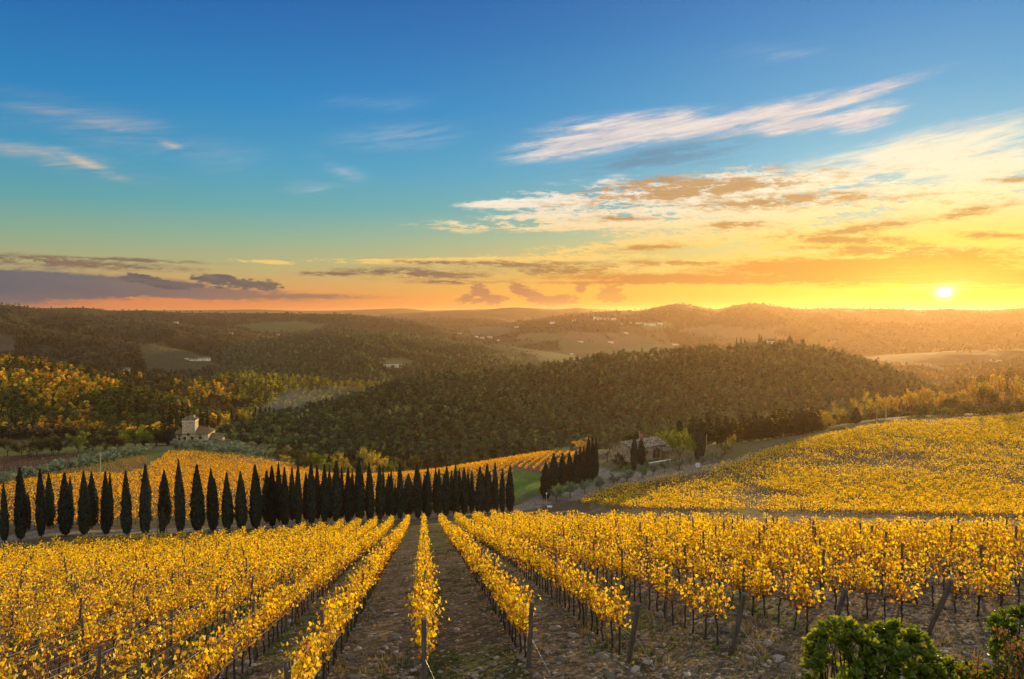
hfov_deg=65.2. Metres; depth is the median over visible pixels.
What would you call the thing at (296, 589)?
grapevine
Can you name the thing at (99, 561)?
vineyard trellis
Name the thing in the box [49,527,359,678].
vineyard trellis
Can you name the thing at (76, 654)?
grapevine
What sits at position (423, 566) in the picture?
grapevine
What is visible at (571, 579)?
grapevine
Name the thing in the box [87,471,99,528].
cypress
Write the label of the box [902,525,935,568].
grapevine
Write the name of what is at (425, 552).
grapevine
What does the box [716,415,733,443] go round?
conifer
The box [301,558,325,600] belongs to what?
grapevine
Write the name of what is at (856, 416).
cypress
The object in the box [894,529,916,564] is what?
grapevine
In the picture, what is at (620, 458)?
evergreen tree
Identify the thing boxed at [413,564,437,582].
grapevine
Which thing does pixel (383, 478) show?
cypress
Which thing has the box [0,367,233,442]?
orange woodland
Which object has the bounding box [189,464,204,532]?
cypress
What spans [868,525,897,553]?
grapevine
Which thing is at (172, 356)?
distant vineyard
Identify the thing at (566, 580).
grapevine
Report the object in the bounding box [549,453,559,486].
cypress
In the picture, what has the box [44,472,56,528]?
cypress
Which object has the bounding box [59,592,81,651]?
grapevine
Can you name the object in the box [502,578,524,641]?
grapevine
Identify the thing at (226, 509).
cypress
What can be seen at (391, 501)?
cypress
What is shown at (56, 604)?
grapevine
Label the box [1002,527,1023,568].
grapevine
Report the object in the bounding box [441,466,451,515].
cypress
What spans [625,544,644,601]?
grapevine
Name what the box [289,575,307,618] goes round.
grapevine
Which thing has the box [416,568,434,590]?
grapevine
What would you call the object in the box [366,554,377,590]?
grapevine
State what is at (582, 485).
olive tree
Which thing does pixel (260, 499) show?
cypress
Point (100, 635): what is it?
grapevine
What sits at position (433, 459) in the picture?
bare tree
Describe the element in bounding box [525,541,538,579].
grapevine
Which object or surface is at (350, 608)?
grapevine
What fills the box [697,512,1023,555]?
vineyard trellis
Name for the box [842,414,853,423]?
bush
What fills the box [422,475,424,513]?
cypress
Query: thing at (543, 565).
grapevine
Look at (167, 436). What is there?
cypress
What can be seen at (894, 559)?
grapevine
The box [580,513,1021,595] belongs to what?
vineyard trellis
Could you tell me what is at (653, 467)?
olive tree
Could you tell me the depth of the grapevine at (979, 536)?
33.49 m
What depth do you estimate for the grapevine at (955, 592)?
23.36 m
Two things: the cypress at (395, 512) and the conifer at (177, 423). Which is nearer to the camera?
the cypress at (395, 512)
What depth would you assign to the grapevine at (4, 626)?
29.63 m
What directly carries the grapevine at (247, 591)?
attached to the vineyard trellis at (100, 646)
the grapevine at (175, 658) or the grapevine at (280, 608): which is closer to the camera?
the grapevine at (175, 658)
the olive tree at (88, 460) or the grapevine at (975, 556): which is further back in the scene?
the olive tree at (88, 460)
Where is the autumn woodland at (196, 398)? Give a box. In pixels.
[0,352,244,421]
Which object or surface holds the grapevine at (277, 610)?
on the ground at (526, 489)
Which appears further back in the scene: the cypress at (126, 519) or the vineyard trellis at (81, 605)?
the cypress at (126, 519)
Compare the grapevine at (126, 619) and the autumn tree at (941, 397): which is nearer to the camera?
the grapevine at (126, 619)
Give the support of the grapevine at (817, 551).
on the ground at (526, 489)
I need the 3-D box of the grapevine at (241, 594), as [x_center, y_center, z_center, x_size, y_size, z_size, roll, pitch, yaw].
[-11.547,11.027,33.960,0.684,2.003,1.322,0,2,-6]
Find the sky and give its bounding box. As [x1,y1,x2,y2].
[0,0,1023,310]
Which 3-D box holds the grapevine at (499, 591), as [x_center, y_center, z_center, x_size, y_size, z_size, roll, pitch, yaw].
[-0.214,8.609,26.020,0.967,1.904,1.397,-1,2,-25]
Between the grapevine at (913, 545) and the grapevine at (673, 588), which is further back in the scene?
the grapevine at (913, 545)
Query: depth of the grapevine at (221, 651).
20.18 m
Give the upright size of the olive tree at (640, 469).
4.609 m
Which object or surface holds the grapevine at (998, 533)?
attached to the vineyard trellis at (1016, 527)
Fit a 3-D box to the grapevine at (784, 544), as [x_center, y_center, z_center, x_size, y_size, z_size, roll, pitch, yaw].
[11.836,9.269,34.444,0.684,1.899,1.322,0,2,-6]
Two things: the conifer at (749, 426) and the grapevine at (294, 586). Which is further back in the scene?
the conifer at (749, 426)
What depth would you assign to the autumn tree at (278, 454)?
336.34 m
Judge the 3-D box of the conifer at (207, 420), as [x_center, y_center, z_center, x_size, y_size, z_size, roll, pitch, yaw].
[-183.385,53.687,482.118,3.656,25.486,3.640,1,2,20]
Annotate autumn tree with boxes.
[0,437,19,456]
[11,440,28,455]
[24,436,50,457]
[40,433,63,455]
[50,436,73,454]
[83,438,100,451]
[90,429,120,450]
[108,432,127,447]
[220,413,230,422]
[235,407,247,422]
[244,410,252,421]
[269,448,288,460]
[279,455,294,461]
[283,447,307,459]
[295,458,310,467]
[331,451,354,472]
[352,460,367,472]
[359,445,377,471]
[373,450,388,471]
[391,455,405,471]
[406,454,423,470]
[464,451,479,465]
[481,453,489,460]
[572,435,594,451]
[725,434,735,451]
[816,409,829,423]
[821,411,834,425]
[824,415,836,426]
[831,403,848,424]
[850,398,869,415]
[863,389,880,419]
[875,391,897,417]
[882,395,899,417]
[900,386,919,410]
[911,384,932,414]
[927,391,945,405]
[940,394,959,408]
[947,386,978,411]
[969,373,989,406]
[974,387,1001,410]
[982,372,1004,410]
[1009,372,1023,410]
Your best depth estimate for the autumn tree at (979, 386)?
388.72 m
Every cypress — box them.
[0,483,9,542]
[11,467,28,540]
[26,492,31,530]
[33,469,47,537]
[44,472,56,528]
[55,472,73,535]
[68,476,75,524]
[76,471,91,535]
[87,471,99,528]
[99,471,112,534]
[108,471,113,526]
[119,470,132,535]
[138,464,151,532]
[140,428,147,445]
[157,469,172,527]
[158,507,165,533]
[164,428,170,445]
[169,429,175,445]
[172,459,185,533]
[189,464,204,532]
[205,468,219,531]
[221,472,232,530]
[231,492,233,524]
[232,471,249,529]
[247,465,262,528]
[249,465,262,528]
[262,470,268,522]
[262,472,267,522]
[265,466,278,527]
[276,462,281,522]
[279,467,290,526]
[288,467,294,521]
[293,463,303,524]
[302,472,307,520]
[304,462,316,524]
[314,465,320,519]
[319,464,330,523]
[327,468,331,519]
[329,461,343,521]
[340,466,343,517]
[343,466,352,522]
[350,469,354,518]
[352,459,363,518]
[362,472,364,516]
[364,462,375,520]
[374,464,384,520]
[382,469,385,516]
[385,473,389,516]
[387,471,394,516]
[394,485,396,515]
[395,463,404,519]
[403,473,413,514]
[411,463,422,518]
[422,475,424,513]
[423,465,433,517]
[432,467,436,513]
[434,469,443,514]
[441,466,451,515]
[449,470,452,511]
[450,464,459,514]
[458,468,461,511]
[460,467,468,515]
[466,471,469,508]
[468,471,475,513]
[474,466,486,513]
[484,463,492,513]
[491,462,498,512]
[499,469,505,512]
[505,465,514,511]
[539,461,552,499]
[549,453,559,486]
[558,453,568,485]
[566,452,572,482]
[571,449,580,485]
[578,447,583,481]
[582,446,587,480]
[585,436,592,479]
[591,437,596,479]
[594,435,599,477]
[630,435,638,470]
[637,438,646,465]
[692,423,705,459]
[701,426,706,455]
[786,336,792,347]
[850,407,862,423]
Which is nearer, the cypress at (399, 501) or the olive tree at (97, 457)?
the cypress at (399, 501)
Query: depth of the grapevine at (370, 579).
36.59 m
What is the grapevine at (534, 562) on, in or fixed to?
on the ground at (526, 489)
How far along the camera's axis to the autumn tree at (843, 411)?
340.86 m
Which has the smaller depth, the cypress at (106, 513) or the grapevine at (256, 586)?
the grapevine at (256, 586)
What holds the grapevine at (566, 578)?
attached to the vineyard trellis at (633, 630)
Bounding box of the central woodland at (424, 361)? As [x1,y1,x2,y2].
[198,327,584,385]
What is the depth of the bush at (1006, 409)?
341.14 m
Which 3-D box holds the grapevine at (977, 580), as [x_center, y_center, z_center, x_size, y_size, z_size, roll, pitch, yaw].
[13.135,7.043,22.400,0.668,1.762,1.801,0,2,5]
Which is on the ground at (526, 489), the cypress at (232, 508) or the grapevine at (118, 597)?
the cypress at (232, 508)
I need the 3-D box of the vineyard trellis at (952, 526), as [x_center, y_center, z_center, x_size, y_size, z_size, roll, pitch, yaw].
[14.502,13.874,56.881,0.288,16.226,60.432,0,2,-6]
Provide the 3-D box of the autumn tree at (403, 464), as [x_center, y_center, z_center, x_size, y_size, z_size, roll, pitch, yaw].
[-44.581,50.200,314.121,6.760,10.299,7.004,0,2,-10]
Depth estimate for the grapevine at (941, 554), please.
27.98 m
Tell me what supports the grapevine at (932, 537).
attached to the vineyard trellis at (952, 526)
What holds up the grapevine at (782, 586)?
attached to the vineyard trellis at (841, 600)
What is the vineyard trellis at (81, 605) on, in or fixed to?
on the ground at (526, 489)
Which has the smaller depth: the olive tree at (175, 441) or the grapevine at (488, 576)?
the grapevine at (488, 576)
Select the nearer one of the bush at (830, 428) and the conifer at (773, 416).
the conifer at (773, 416)
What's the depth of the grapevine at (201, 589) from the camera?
36.80 m
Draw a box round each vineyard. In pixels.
[0,449,578,527]
[0,450,102,472]
[0,455,148,485]
[0,508,1023,678]
[141,343,216,372]
[581,413,1023,517]
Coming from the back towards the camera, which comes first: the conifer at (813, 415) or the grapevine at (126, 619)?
the conifer at (813, 415)
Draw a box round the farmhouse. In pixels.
[609,431,674,461]
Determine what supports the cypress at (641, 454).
on the ground at (526, 489)
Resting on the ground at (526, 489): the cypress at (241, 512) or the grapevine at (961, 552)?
the cypress at (241, 512)
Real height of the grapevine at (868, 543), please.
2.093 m
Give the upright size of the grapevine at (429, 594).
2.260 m
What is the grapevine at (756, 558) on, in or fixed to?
attached to the vineyard trellis at (941, 603)
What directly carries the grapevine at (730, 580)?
on the ground at (526, 489)
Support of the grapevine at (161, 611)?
on the ground at (526, 489)
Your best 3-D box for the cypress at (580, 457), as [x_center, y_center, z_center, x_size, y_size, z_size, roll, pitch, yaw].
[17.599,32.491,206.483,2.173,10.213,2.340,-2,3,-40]
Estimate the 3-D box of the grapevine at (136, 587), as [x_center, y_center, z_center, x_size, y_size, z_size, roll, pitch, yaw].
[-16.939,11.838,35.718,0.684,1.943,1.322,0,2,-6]
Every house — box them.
[175,414,224,441]
[204,356,210,360]
[391,362,401,367]
[766,339,776,343]
[989,358,1000,361]
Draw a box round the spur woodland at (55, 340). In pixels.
[0,302,277,380]
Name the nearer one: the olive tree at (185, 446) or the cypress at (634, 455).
the cypress at (634, 455)
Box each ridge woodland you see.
[39,306,514,341]
[458,302,1023,354]
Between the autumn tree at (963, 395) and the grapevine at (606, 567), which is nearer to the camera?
the grapevine at (606, 567)
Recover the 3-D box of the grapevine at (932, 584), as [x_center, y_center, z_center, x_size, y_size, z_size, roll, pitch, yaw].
[12.878,7.331,24.374,0.645,2.038,1.359,0,2,-6]
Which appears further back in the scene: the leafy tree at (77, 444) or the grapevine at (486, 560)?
the leafy tree at (77, 444)
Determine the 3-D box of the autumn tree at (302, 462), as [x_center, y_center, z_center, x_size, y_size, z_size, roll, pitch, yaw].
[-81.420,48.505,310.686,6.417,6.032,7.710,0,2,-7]
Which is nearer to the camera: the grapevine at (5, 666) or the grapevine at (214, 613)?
the grapevine at (5, 666)
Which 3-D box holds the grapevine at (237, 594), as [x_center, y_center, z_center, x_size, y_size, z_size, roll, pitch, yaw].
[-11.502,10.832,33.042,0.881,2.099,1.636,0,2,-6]
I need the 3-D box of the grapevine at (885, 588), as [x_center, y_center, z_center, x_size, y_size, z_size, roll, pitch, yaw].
[10.496,7.037,22.403,0.645,2.178,1.359,0,2,-6]
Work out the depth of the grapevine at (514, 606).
22.18 m
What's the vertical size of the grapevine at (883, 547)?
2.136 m
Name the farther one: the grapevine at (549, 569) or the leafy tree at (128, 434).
the leafy tree at (128, 434)
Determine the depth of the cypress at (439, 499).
155.14 m
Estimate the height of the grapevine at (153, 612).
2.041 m
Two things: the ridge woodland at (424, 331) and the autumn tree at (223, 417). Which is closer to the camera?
the autumn tree at (223, 417)
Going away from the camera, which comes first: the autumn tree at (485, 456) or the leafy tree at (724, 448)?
the leafy tree at (724, 448)
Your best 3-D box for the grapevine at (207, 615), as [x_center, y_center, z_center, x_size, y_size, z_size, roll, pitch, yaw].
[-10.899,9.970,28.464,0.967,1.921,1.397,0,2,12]
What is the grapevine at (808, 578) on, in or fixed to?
on the ground at (526, 489)
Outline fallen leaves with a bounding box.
[3,536,1023,678]
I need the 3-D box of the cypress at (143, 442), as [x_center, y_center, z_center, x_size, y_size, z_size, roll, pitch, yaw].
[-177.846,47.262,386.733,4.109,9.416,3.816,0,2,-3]
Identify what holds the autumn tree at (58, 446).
on the ground at (526, 489)
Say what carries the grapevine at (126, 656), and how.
attached to the vineyard trellis at (100, 646)
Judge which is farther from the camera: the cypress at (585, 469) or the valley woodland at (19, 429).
the valley woodland at (19, 429)
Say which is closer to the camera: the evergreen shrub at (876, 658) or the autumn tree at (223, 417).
the evergreen shrub at (876, 658)
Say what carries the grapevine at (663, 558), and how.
attached to the vineyard trellis at (841, 600)
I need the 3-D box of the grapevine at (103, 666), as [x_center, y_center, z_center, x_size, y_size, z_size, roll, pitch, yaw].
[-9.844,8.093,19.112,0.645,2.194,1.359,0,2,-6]
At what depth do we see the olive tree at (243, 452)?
309.10 m
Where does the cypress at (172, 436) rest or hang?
on the ground at (526, 489)
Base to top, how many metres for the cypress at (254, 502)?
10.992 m
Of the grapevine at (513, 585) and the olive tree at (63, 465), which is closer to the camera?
the grapevine at (513, 585)
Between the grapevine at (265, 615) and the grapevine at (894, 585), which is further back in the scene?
the grapevine at (265, 615)
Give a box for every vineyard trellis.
[0,530,317,676]
[0,537,229,596]
[1,537,252,607]
[2,529,336,677]
[2,535,272,629]
[3,533,295,652]
[3,542,187,575]
[6,538,208,583]
[30,540,165,568]
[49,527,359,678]
[162,527,378,678]
[284,532,401,678]
[421,521,433,678]
[446,521,545,668]
[469,520,653,666]
[495,521,760,656]
[512,516,848,638]
[543,516,963,636]
[559,513,1023,599]
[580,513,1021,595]
[628,513,1020,573]
[653,511,1023,568]
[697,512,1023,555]
[777,516,1023,548]
[845,517,1022,550]
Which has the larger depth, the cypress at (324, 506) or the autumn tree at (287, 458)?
the autumn tree at (287, 458)
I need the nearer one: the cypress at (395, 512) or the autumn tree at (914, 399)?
the cypress at (395, 512)
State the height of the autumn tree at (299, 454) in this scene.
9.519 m
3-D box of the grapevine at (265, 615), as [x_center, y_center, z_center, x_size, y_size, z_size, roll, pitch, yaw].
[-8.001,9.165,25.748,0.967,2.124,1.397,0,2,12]
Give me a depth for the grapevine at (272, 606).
26.72 m
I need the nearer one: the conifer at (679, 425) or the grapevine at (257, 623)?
the grapevine at (257, 623)
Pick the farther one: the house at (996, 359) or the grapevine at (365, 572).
the house at (996, 359)
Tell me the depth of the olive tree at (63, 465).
231.32 m
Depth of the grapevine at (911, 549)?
29.83 m
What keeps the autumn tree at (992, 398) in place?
on the ground at (526, 489)
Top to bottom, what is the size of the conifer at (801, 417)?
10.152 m
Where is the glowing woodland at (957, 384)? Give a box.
[850,345,1023,406]
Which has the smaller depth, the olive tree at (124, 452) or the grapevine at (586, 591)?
the grapevine at (586, 591)
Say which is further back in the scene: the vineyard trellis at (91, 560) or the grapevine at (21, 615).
the vineyard trellis at (91, 560)
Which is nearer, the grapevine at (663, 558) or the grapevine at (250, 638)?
the grapevine at (250, 638)
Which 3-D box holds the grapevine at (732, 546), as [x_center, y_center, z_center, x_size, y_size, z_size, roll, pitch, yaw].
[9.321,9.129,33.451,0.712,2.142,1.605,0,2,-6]
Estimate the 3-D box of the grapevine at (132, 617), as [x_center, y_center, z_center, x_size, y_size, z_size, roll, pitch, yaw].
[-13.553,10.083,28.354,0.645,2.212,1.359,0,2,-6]
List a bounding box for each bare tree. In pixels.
[426,446,446,467]
[448,451,464,464]
[598,434,619,461]
[1000,369,1015,403]
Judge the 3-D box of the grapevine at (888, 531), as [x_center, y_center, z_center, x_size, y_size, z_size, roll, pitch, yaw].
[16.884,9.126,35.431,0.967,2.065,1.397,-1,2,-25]
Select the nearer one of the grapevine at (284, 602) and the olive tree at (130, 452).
the grapevine at (284, 602)
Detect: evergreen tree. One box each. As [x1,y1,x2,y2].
[145,425,175,445]
[613,452,628,468]
[621,430,643,440]
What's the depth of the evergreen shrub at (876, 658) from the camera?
8.08 m
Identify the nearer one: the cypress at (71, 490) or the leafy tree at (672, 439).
the cypress at (71, 490)
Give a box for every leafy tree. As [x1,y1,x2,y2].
[65,430,90,453]
[117,428,154,444]
[306,452,328,467]
[319,459,334,471]
[385,461,397,471]
[649,431,668,441]
[664,428,696,459]
[717,445,731,452]
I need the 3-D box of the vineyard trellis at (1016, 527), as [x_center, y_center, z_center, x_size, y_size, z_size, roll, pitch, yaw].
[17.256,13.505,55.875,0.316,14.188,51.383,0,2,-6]
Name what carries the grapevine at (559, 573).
on the ground at (526, 489)
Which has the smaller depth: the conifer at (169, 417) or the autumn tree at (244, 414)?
the conifer at (169, 417)
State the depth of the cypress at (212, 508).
125.95 m
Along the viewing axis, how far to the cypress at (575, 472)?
203.15 m
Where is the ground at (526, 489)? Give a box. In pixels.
[0,303,1023,678]
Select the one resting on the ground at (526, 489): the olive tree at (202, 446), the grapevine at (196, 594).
the olive tree at (202, 446)
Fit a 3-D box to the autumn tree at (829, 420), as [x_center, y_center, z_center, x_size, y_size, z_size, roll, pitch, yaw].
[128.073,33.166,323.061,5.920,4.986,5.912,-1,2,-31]
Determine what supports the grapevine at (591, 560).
attached to the vineyard trellis at (738, 620)
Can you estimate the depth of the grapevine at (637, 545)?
38.30 m
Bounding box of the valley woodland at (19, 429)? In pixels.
[0,399,1023,443]
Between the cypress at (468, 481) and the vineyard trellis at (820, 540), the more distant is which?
the cypress at (468, 481)
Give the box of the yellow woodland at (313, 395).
[185,369,389,414]
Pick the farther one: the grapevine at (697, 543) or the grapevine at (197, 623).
the grapevine at (697, 543)
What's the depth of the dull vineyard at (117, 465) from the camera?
228.44 m
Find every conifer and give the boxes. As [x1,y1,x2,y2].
[159,406,166,441]
[166,402,173,430]
[173,406,180,431]
[179,399,184,427]
[198,407,202,425]
[205,409,209,426]
[674,420,685,444]
[683,416,695,445]
[693,418,708,443]
[704,412,715,444]
[711,417,726,443]
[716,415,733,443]
[727,417,741,442]
[735,414,751,441]
[742,417,758,441]
[747,411,764,440]
[755,416,770,439]
[762,416,777,438]
[765,411,782,437]
[774,409,789,437]
[780,409,794,436]
[786,411,800,435]
[794,408,809,433]
[798,410,814,432]
[803,407,822,430]
[809,409,824,430]
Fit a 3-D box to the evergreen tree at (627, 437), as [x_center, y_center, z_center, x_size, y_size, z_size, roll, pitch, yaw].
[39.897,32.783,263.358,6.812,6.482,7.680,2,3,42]
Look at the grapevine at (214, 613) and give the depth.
29.47 m
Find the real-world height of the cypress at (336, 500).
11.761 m
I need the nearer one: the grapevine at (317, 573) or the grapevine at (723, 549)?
the grapevine at (723, 549)
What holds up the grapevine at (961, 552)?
hanging from the vineyard trellis at (980, 551)
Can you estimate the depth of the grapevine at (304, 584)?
34.93 m
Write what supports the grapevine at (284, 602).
attached to the vineyard trellis at (254, 644)
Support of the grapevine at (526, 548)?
attached to the vineyard trellis at (633, 630)
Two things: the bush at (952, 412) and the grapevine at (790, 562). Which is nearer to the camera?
the grapevine at (790, 562)
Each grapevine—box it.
[0,606,9,637]
[0,627,13,662]
[0,640,24,678]
[0,653,15,678]
[2,600,25,651]
[3,628,49,677]
[7,615,37,672]
[9,591,34,647]
[21,598,52,642]
[21,606,40,655]
[23,663,50,678]
[24,620,66,677]
[28,648,48,678]
[34,597,75,649]
[35,608,59,647]
[36,589,55,625]
[44,614,73,678]
[49,586,67,633]
[49,646,84,678]
[55,588,82,625]
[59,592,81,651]
[61,628,85,676]
[70,652,93,678]
[72,609,102,675]
[73,598,86,628]
[75,630,120,678]
[76,591,104,620]
[78,618,119,668]
[91,586,110,634]
[96,631,130,678]
[100,579,119,627]
[101,608,128,661]
[108,581,128,615]
[108,606,136,647]
[111,623,141,678]
[117,584,137,613]
[120,594,137,651]
[122,594,156,645]
[127,582,141,615]
[127,585,162,634]
[130,623,157,678]
[132,607,163,676]
[141,654,173,678]
[147,648,193,678]
[148,593,170,636]
[149,614,170,674]
[157,586,178,623]
[159,609,183,668]
[160,624,218,678]
[164,582,178,612]
[168,602,198,662]
[169,645,211,678]
[170,578,198,618]
[174,586,191,617]
[177,594,200,656]
[184,578,200,607]
[186,601,211,650]
[186,630,224,677]
[188,587,217,643]
[190,575,210,614]
[195,570,209,608]
[198,593,223,636]
[199,622,235,678]
[201,586,232,634]
[212,625,241,678]
[215,580,233,630]
[220,579,237,626]
[222,605,241,678]
[224,580,245,622]
[224,610,256,673]
[233,568,251,616]
[234,575,248,619]
[238,586,274,653]
[238,609,259,666]
[242,572,260,613]
[244,581,279,648]
[245,599,266,660]
[246,566,261,600]
[251,561,265,608]
[255,570,272,605]
[263,587,282,640]
[269,582,289,638]
[270,651,315,678]
[271,578,293,633]
[279,581,294,626]
[280,582,303,626]
[281,639,313,678]
[285,629,322,678]
[287,572,303,621]
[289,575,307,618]
[291,567,316,611]
[293,570,308,614]
[294,634,331,678]
[295,621,331,678]
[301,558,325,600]
[302,559,315,609]
[303,559,320,604]
[308,615,335,678]
[309,563,323,602]
[312,610,345,678]
[313,590,351,672]
[316,602,346,664]
[322,594,357,658]
[324,578,359,640]
[333,591,351,654]
[334,587,361,648]
[338,584,358,636]
[341,576,364,630]
[342,580,366,626]
[345,573,370,610]
[345,575,363,621]
[348,563,366,617]
[354,565,369,613]
[357,567,369,610]
[358,550,377,596]
[359,565,374,608]
[360,555,373,604]
[360,560,374,599]
[364,558,379,595]
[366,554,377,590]
[404,576,437,603]
[405,593,439,630]
[406,558,433,584]
[407,593,449,645]
[408,582,435,615]
[408,596,444,635]
[409,553,433,573]
[410,610,440,660]
[411,578,446,620]
[412,573,433,600]
[413,546,433,564]
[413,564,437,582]
[415,561,439,575]
[415,579,439,606]
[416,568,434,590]
[469,550,488,587]
[472,546,480,583]
[474,544,484,590]
[475,559,499,597]
[476,556,490,592]
[477,555,501,600]
[478,551,490,595]
[482,560,499,593]
[484,553,496,604]
[485,560,498,610]
[487,563,505,613]
[487,570,506,621]
[492,572,516,625]
[494,570,519,630]
[494,575,519,635]
[500,575,540,647]
[501,585,539,657]
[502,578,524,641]
[503,586,528,653]
[522,538,530,579]
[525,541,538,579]
[526,540,539,582]
[530,544,540,584]
[532,543,541,587]
[534,549,550,589]
[534,551,550,592]
[537,553,553,594]
[540,553,554,598]
[544,557,571,588]
[552,554,568,604]
[555,553,573,607]
[555,560,577,610]
[560,563,583,615]
[567,565,590,619]
[573,539,595,575]
[573,568,597,624]
[577,538,590,577]
[578,543,601,575]
[578,566,604,631]
[580,575,609,635]
[582,543,596,567]
[590,544,612,584]
[591,542,603,583]
[591,583,609,640]
[596,542,610,587]
[599,577,629,647]
[601,585,632,654]
[604,541,617,590]
[608,538,625,589]
[610,550,637,591]
[615,551,642,598]
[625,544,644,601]
[627,533,643,571]
[630,551,651,605]
[633,529,650,572]
[640,552,657,609]
[642,535,652,568]
[643,540,658,577]
[647,556,664,611]
[651,538,664,574]
[654,534,675,581]
[654,563,676,618]
[658,537,689,581]
[660,563,687,624]
[668,538,690,586]
[672,544,701,573]
[676,574,708,632]
[677,561,695,627]
[680,530,692,568]
[681,547,700,592]
[686,531,701,562]
[692,526,715,567]
[693,549,711,592]
[696,567,716,638]
[699,574,734,645]
[700,539,724,583]
[702,534,716,565]
[709,547,733,599]
[710,530,724,575]
[716,528,734,576]
[724,554,739,606]
[725,532,746,571]
[728,555,750,601]
[734,541,751,570]
[736,542,762,569]
[743,563,766,615]
[744,528,757,563]
[745,541,774,573]
[749,528,765,553]
[750,553,782,616]
[759,528,775,563]
[760,536,786,591]
[768,521,786,571]
[769,539,793,594]
[770,557,789,625]
[777,532,795,572]
[780,543,808,597]
[782,523,812,564]
[783,565,809,630]
[789,556,840,633]
[792,539,810,578]
[800,543,818,596]
[803,529,822,549]
[806,542,830,591]
[807,537,828,573]
[817,525,846,561]
[817,530,834,553]
[817,552,854,609]
[824,528,842,569]
[829,534,857,568]
[830,555,860,615]
[832,532,862,570]
[841,534,870,588]
[844,522,878,573]
[850,548,887,618]
[859,535,879,592]
[860,527,883,574]
[865,533,910,594]
[866,551,910,620]
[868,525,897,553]
[872,525,897,564]
[880,519,914,554]
[880,548,910,597]
[880,553,937,627]
[884,528,911,569]
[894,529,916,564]
[895,533,931,580]
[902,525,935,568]
[904,549,930,605]
[905,533,944,585]
[914,546,958,609]
[920,520,941,570]
[931,528,962,589]
[933,527,968,553]
[934,556,971,613]
[944,525,982,574]
[946,542,975,592]
[955,523,976,560]
[962,539,998,577]
[962,558,1004,616]
[970,521,993,548]
[974,523,996,560]
[979,536,1021,600]
[980,530,1009,579]
[985,552,1018,614]
[986,520,1007,563]
[999,542,1023,602]
[1001,535,1023,585]
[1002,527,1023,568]
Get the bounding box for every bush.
[820,426,845,429]
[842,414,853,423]
[863,408,890,420]
[898,407,928,417]
[912,406,948,416]
[938,404,968,415]
[957,401,989,414]
[958,626,1023,678]
[981,405,1013,414]
[1002,402,1023,413]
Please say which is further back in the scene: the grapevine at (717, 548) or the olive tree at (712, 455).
the olive tree at (712, 455)
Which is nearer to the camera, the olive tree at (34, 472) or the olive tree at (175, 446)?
the olive tree at (34, 472)
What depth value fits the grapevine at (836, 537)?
35.38 m
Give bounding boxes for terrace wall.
[648,459,670,465]
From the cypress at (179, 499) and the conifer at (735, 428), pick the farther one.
the conifer at (735, 428)
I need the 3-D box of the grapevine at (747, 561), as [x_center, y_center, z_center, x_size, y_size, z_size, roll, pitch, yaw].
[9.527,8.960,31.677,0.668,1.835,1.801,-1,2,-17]
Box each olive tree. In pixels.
[0,471,16,482]
[0,472,16,486]
[11,468,26,478]
[23,466,36,481]
[25,467,42,479]
[35,465,50,473]
[43,457,60,464]
[45,464,55,471]
[50,461,68,471]
[66,458,78,469]
[76,458,86,468]
[83,455,94,467]
[94,453,103,464]
[102,452,112,462]
[111,454,118,461]
[119,448,128,458]
[124,448,135,456]
[134,446,146,454]
[169,439,178,445]
[172,442,180,448]
[182,443,190,448]
[196,442,207,449]
[207,441,217,447]
[215,446,227,451]
[220,444,231,451]
[233,446,242,454]
[241,447,250,456]
[252,449,264,455]
[261,449,271,457]
[547,486,563,501]
[562,482,578,496]
[579,479,590,491]
[595,474,606,489]
[608,473,620,485]
[619,468,634,481]
[637,463,647,476]
[649,464,656,474]
[659,459,668,468]
[672,458,684,469]
[699,457,706,464]
[708,448,716,460]
[715,451,724,461]
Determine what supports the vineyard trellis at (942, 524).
on the ground at (526, 489)
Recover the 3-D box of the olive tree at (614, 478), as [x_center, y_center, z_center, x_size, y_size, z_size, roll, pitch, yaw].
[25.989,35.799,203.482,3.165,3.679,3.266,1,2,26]
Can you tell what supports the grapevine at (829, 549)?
attached to the vineyard trellis at (820, 540)
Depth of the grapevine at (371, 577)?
37.52 m
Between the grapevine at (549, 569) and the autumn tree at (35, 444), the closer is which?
the grapevine at (549, 569)
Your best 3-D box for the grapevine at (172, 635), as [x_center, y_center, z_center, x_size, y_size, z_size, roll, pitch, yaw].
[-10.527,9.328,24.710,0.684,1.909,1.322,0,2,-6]
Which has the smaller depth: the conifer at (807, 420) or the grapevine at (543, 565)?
the grapevine at (543, 565)
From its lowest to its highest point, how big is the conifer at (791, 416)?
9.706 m
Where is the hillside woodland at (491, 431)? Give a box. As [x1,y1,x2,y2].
[215,339,978,468]
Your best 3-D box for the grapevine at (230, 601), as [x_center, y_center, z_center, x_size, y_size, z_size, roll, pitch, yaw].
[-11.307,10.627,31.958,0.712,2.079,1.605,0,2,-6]
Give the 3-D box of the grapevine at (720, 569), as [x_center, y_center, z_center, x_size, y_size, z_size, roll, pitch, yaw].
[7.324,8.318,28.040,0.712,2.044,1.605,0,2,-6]
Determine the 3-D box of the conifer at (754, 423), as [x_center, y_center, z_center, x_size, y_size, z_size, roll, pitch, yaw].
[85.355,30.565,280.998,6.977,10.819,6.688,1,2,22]
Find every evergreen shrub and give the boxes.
[798,614,982,678]
[966,603,1023,678]
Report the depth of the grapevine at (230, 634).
21.98 m

